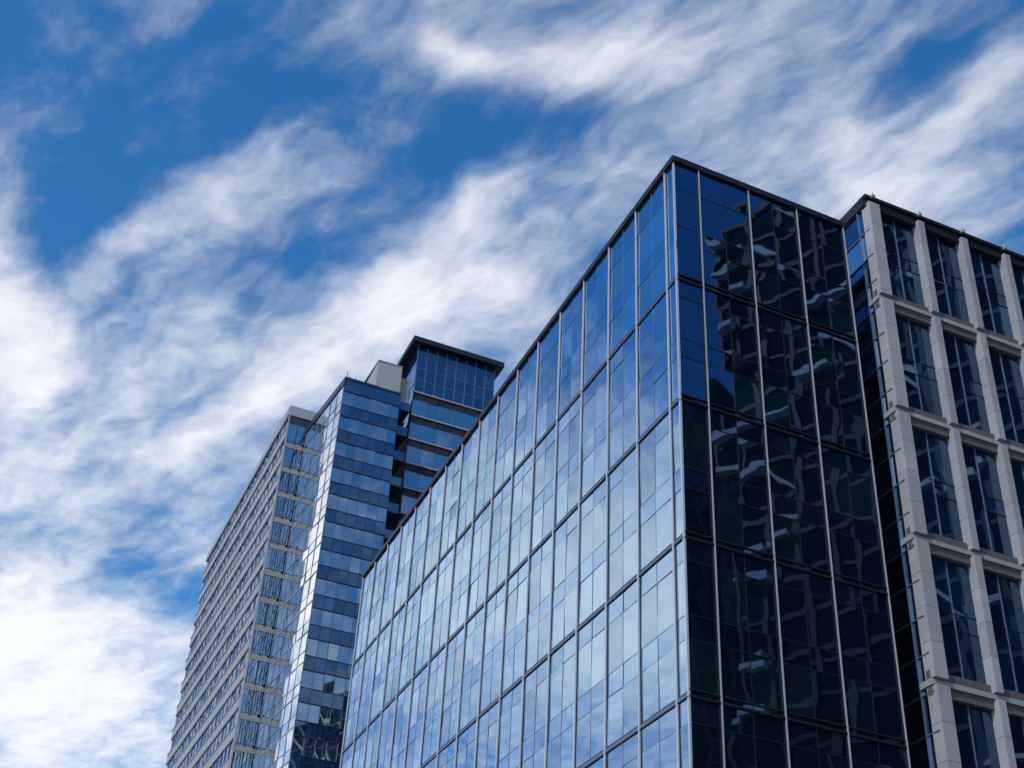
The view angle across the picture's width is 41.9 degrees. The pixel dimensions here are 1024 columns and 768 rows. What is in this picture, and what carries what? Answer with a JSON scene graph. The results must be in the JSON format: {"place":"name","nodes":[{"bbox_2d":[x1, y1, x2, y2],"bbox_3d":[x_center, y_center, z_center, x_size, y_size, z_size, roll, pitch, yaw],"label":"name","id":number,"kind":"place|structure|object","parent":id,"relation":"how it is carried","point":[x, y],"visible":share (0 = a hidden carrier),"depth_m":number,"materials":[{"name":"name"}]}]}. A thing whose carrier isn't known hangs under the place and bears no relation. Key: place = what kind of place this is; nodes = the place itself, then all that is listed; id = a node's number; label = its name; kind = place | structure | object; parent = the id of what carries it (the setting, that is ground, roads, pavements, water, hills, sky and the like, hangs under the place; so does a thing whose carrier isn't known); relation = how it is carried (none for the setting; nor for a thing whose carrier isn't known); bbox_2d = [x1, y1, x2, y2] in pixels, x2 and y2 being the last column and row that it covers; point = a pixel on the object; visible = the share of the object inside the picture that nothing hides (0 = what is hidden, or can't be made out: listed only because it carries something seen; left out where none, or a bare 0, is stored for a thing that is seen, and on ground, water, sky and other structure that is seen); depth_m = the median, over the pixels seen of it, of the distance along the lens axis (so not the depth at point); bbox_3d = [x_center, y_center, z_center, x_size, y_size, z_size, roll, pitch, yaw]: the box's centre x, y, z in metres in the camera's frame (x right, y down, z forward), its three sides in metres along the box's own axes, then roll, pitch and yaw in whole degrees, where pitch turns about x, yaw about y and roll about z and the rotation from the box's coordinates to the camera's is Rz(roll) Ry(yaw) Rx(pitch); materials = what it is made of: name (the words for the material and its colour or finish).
{"place":"outdoors","nodes":[
{"label":"outdoors","id":0,"kind":"place"},
{"bbox_2d":[166,335,503,767],"bbox_3d":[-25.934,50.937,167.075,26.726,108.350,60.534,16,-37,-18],"label":"skyscraper","id":1,"kind":"structure","parent":0,"point":[339,481],"depth_m":162.31,"materials":[{"name":"glass"}]},
{"bbox_2d":[0,0,1023,767],"label":"sky","id":2,"kind":"structure","parent":0,"point":[215,214],"materials":[{"name":"blue"}]},
{"label":"ground","id":3,"kind":"structure","parent":0,"visible":0},
{"bbox_2d":[840,192,1023,767],"bbox_3d":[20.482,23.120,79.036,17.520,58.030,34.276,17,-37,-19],"label":"piers and beams","id":4,"kind":"object","parent":3,"relation":"on","point":[943,687],"visible":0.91,"depth_m":71.44,"materials":[{"name":"concrete"}]},
{"bbox_2d":[844,211,1023,767],"bbox_3d":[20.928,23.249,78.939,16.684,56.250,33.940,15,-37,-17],"label":"window glass","id":5,"kind":"object","parent":4,"relation":"on","point":[981,719],"visible":0.28,"depth_m":71.17,"materials":[{"name":"glass"}]},
{"bbox_3d":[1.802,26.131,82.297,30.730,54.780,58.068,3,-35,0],"label":"rear walls and plinth","id":6,"kind":"object","parent":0,"visible":0},
{"bbox_2d":[341,163,906,767],"bbox_3d":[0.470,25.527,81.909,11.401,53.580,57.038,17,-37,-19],"label":"curtain wall glass","id":7,"kind":"object","parent":6,"relation":"on","point":[733,525],"visible":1,"depth_m":69.28,"materials":[{"name":"blue glass"}]},
{"bbox_2d":[339,155,910,767],"bbox_3d":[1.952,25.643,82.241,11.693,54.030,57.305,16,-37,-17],"label":"frames and fins","id":8,"kind":"structure","parent":6,"relation":"on","point":[679,399],"depth_m":71.37,"materials":[{"name":"grey metal"}]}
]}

